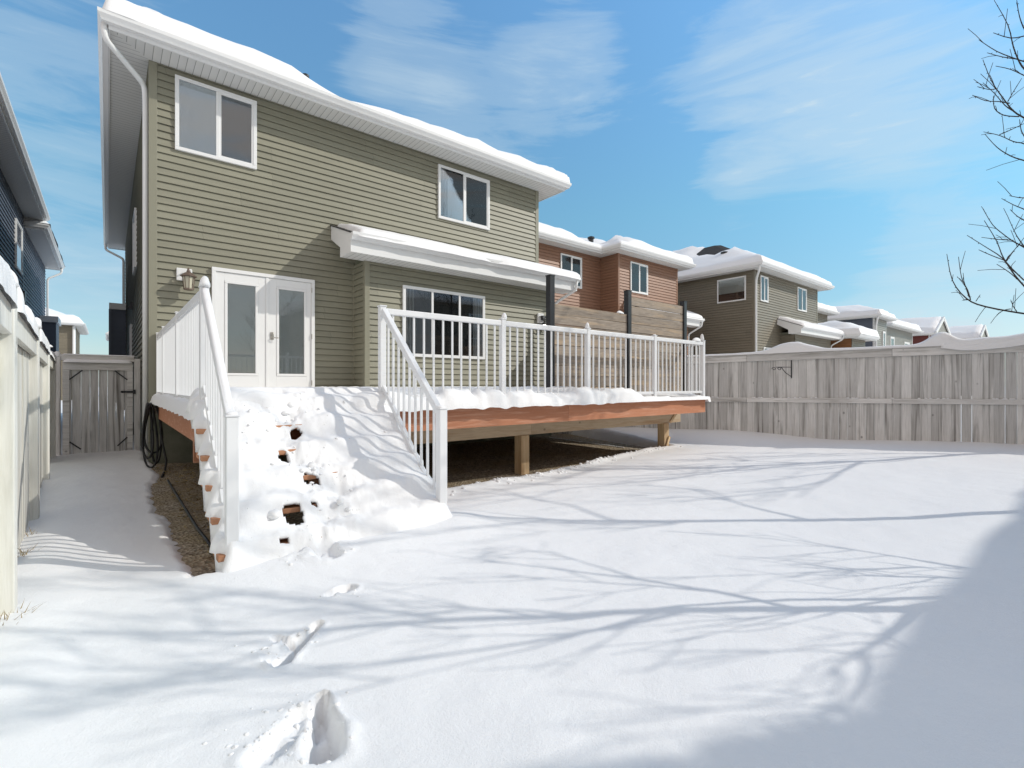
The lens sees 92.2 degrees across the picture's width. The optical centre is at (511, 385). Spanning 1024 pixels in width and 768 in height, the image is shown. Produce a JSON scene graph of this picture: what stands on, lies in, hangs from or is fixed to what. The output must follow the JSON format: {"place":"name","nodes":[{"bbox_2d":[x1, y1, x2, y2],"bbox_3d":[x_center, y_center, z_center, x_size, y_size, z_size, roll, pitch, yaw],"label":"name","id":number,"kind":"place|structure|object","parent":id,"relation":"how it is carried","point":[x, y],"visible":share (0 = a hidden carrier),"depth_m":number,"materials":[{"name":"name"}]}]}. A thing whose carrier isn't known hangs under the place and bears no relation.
{"place":"outdoors","nodes":[
{"label":"outdoors","id":0,"kind":"place"},
{"bbox_2d":[150,433,645,575],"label":"bare ground","id":1,"kind":"structure","parent":0,"point":[472,462],"depth_m":7.28,"materials":[{"name":"brown soil"}]},
{"bbox_2d":[0,463,296,624],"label":"dry grass","id":2,"kind":"structure","parent":1,"relation":"on","point":[169,468],"depth_m":5.12,"materials":[{"name":"brown plant"}]},
{"bbox_2d":[167,479,210,546],"bbox_3d":[-3.216,1.174,4.823,0.037,0.045,3.318,0,0,-40],"label":"cord","id":3,"kind":"object","parent":1,"relation":"on","point":[204,537],"visible":0.88,"depth_m":4.39,"materials":[{"name":"black rubber"}]},
{"bbox_2d":[150,386,710,474],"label":"deck","id":4,"kind":"structure","parent":1,"relation":"on","point":[521,415],"depth_m":6.35,"materials":[{"name":"orange wood"}]},
{"bbox_2d":[141,402,167,477],"bbox_3d":[-4.903,0.730,6.885,1.047,0.968,0.275,0,0,41],"label":"garden hose","id":5,"kind":"object","parent":4,"relation":"hanging from","point":[147,414],"visible":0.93,"depth_m":7.13,"materials":[{"name":"black rubber"}]},
{"bbox_2d":[156,276,209,399],"bbox_3d":[-3.970,-0.334,5.796,0.081,1.107,4.718,0,0,-39],"label":"railing","id":6,"kind":"object","parent":4,"relation":"on","point":[181,354],"visible":0.79,"depth_m":4.99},
{"bbox_2d":[377,305,704,397],"bbox_3d":[1.068,-0.353,6.959,6.252,1.147,0.079,0,0,-39],"label":"railing","id":7,"kind":"object","parent":4,"relation":"on","point":[502,323],"visible":0.81,"depth_m":6.43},
{"bbox_2d":[545,274,686,391],"bbox_3d":[1.864,-0.669,8.066,3.520,1.778,0.100,0,0,-39],"label":"privacy screen","id":8,"kind":"object","parent":4,"relation":"on","point":[637,320],"visible":0.62,"depth_m":7.98,"materials":[{"name":"brown wood"}]},
{"bbox_2d":[676,344,698,390],"bbox_3d":[2.280,-0.322,10.349,0.055,0.924,3.632,0,0,-39],"label":"railing","id":9,"kind":"object","parent":4,"relation":"on","point":[690,365],"visible":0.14,"depth_m":9.10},
{"bbox_2d":[549,437,623,447],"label":"snow ridge","id":10,"kind":"structure","parent":1,"relation":"on","point":[587,442],"depth_m":10.43,"materials":[{"name":"white snow"}]},
{"bbox_2d":[0,387,1023,767],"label":"snow ground","id":11,"kind":"structure","parent":0,"point":[712,599],"depth_m":2.38,"materials":[{"name":"white snow"}]},
{"bbox_2d":[0,256,56,615],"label":"fence","id":12,"kind":"object","parent":11,"relation":"on","point":[28,361],"visible":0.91,"depth_m":3.24,"materials":[{"name":"grey wood"}]},
{"bbox_2d":[0,73,64,351],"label":"house","id":13,"kind":"structure","parent":11,"relation":"on","point":[29,252],"depth_m":13.35,"materials":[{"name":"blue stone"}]},
{"bbox_2d":[14,218,22,274],"bbox_3d":[-13.440,-3.750,13.419,0.049,1.300,1.200,0,0,-39],"label":"window","id":14,"kind":"structure","parent":13,"relation":"in","point":[18,230],"depth_m":13.33,"materials":[{"name":"white plastic"}]},
{"bbox_2d":[45,309,88,399],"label":"house","id":15,"kind":"structure","parent":11,"relation":"on","point":[72,328],"depth_m":39.77,"materials":[{"name":"beige"}]},
{"bbox_2d":[186,386,452,572],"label":"staircase","id":16,"kind":"structure","parent":11,"relation":"on","point":[361,472],"depth_m":3.86,"materials":[{"name":"white wood"}]},
{"bbox_2d":[201,287,239,546],"bbox_3d":[-2.128,0.278,3.552,0.084,2.144,1.174,0,0,-39],"label":"railing","id":17,"kind":"object","parent":16,"relation":"on","point":[222,415],"visible":0.96,"depth_m":3.37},
{"bbox_2d":[381,308,447,504],"bbox_3d":[-0.934,0.288,4.532,0.084,2.124,1.174,0,0,-39],"label":"railing","id":18,"kind":"object","parent":16,"relation":"attached to","point":[439,448],"visible":0.84,"depth_m":4.39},
{"bbox_2d":[97,0,580,463],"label":"house","id":19,"kind":"structure","parent":11,"relation":"on","point":[305,224],"depth_m":9.09,"materials":[{"name":"green"}]},
{"bbox_2d":[54,351,139,454],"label":"gate","id":20,"kind":"structure","parent":19,"relation":"attached to","point":[84,403],"depth_m":8.78,"materials":[{"name":"grey wood"}]},
{"bbox_2d":[129,324,132,355],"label":"window","id":21,"kind":"structure","parent":19,"relation":"in","point":[130,327],"depth_m":12.83,"materials":[{"name":"white metal"}]},
{"bbox_2d":[132,208,136,275],"bbox_3d":[-8.610,-3.250,11.239,0.049,1.300,1.100,0,0,-39],"label":"window","id":22,"kind":"structure","parent":19,"relation":"in","point":[134,222],"depth_m":10.82,"materials":[{"name":"white metal"}]},
{"bbox_2d":[176,268,196,290],"bbox_3d":[-5.112,-1.677,7.755,0.263,0.365,0.291,0,0,-39],"label":"wall lantern","id":23,"kind":"object","parent":19,"relation":"attached to","point":[187,276],"depth_m":7.72,"materials":[{"name":"white metal"}]},
{"bbox_2d":[175,74,256,169],"bbox_3d":[-4.861,-4.307,8.132,1.170,1.175,0.049,0,0,-39],"label":"window","id":24,"kind":"structure","parent":19,"relation":"in","point":[211,122],"depth_m":8.11,"materials":[{"name":"grey glass"}]},
{"bbox_2d":[211,267,314,386],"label":"french doors","id":25,"kind":"structure","parent":19,"relation":"in","point":[265,323],"depth_m":8.56,"materials":[{"name":"white metal"}]},
{"bbox_2d":[438,164,489,230],"bbox_3d":[-1.078,-4.260,11.239,1.400,1.180,0.049,0,0,-39],"label":"window","id":26,"kind":"structure","parent":19,"relation":"in","point":[463,198],"depth_m":11.20,"materials":[{"name":"white plastic"}]},
{"bbox_2d":[537,313,545,330],"bbox_3d":[0.766,-1.526,11.962,0.328,0.429,0.132,0,0,-39],"label":"outlet box","id":27,"kind":"object","parent":19,"relation":"attached to","point":[541,318],"visible":0.69,"depth_m":11.89,"materials":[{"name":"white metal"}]},
{"bbox_2d":[539,222,704,354],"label":"house","id":28,"kind":"structure","parent":11,"relation":"on","point":[610,271],"depth_m":18.84,"materials":[{"name":"brown"}]},
{"bbox_2d":[560,253,581,288],"bbox_3d":[2.186,-4.200,18.152,1.120,1.160,0.049,0,0,-39],"label":"window","id":29,"kind":"structure","parent":28,"relation":"in","point":[567,262],"depth_m":18.17,"materials":[{"name":"grey glass"}]},
{"bbox_2d":[630,261,647,294],"bbox_3d":[4.991,-4.190,19.329,1.110,1.180,0.049,0,0,-39],"label":"window","id":30,"kind":"structure","parent":28,"relation":"in","point":[638,272],"depth_m":19.30,"materials":[{"name":"white metal"}]},
{"bbox_2d":[672,245,844,409],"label":"house","id":31,"kind":"structure","parent":11,"relation":"on","point":[738,300],"depth_m":22.46,"materials":[{"name":"beige"}]},
{"bbox_2d":[717,275,745,303],"bbox_3d":[9.768,-4.250,21.934,0.049,1.060,1.300,0,0,-39],"label":"window","id":32,"kind":"structure","parent":31,"relation":"in","point":[733,289],"depth_m":21.93,"materials":[{"name":"white glass"}]},
{"bbox_2d":[760,275,768,302],"bbox_3d":[11.122,-4.240,21.712,0.750,1.120,0.049,0,0,-39],"label":"window","id":33,"kind":"structure","parent":31,"relation":"in","point":[764,281],"depth_m":21.68,"materials":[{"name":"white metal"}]},
{"bbox_2d":[797,287,806,311],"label":"window","id":34,"kind":"structure","parent":31,"relation":"in","point":[801,292],"depth_m":24.32,"materials":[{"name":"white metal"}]},
{"bbox_2d":[555,332,1023,443],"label":"fence","id":35,"kind":"object","parent":11,"relation":"on","point":[955,389],"visible":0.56,"depth_m":9.10,"materials":[{"name":"grey wood"}]},
{"bbox_2d":[772,360,791,377],"bbox_3d":[5.349,-0.320,9.768,0.430,0.360,0.020,0,0,-5],"label":"plant hanger","id":36,"kind":"object","parent":35,"relation":"attached to","point":[784,371],"visible":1,"depth_m":9.78,"materials":[{"name":"black metal"}]},
{"bbox_2d":[818,303,879,347],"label":"house","id":37,"kind":"structure","parent":11,"relation":"on","point":[857,336],"depth_m":25.91,"materials":[{"name":"beige"}]},
{"bbox_2d":[827,305,897,346],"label":"house","id":38,"kind":"structure","parent":11,"relation":"on","point":[877,320],"depth_m":36.94,"materials":[{"name":"white stone"}]},
{"bbox_2d":[882,331,885,345],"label":"window","id":39,"kind":"structure","parent":38,"relation":"in","point":[883,333],"depth_m":37.37,"materials":[{"name":"white metal"}]},
{"bbox_2d":[887,320,923,397],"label":"house","id":40,"kind":"structure","parent":11,"relation":"on","point":[899,332],"depth_m":44.03,"materials":[{"name":"grey"}]},
{"bbox_2d":[890,336,894,344],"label":"window","id":41,"kind":"structure","parent":40,"relation":"in","point":[892,339],"depth_m":42.73,"materials":[{"name":"white glass"}]},
{"bbox_2d":[898,316,950,343],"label":"house","id":42,"kind":"structure","parent":11,"relation":"on","point":[929,326],"depth_m":49.79,"materials":[{"name":"red"}]},
{"bbox_2d":[949,324,988,338],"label":"house","id":43,"kind":"structure","parent":11,"relation":"on","point":[971,331],"depth_m":54.23,"materials":[{"name":"grey"}]},
{"bbox_2d":[947,0,1023,322],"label":"tree","id":44,"kind":"object","parent":11,"relation":"on","point":[1012,270],"visible":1,"depth_m":6.92,"materials":[{"name":"brown plant"}]},
{"bbox_2d":[0,0,1023,386],"label":"sky","id":45,"kind":"structure","parent":0,"point":[842,143],"materials":[{"name":"blue"}]},
{"bbox_2d":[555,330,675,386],"bbox_3d":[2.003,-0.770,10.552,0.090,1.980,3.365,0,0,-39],"label":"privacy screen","id":46,"kind":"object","parent":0,"point":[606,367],"depth_m":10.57,"materials":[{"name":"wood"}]}
]}

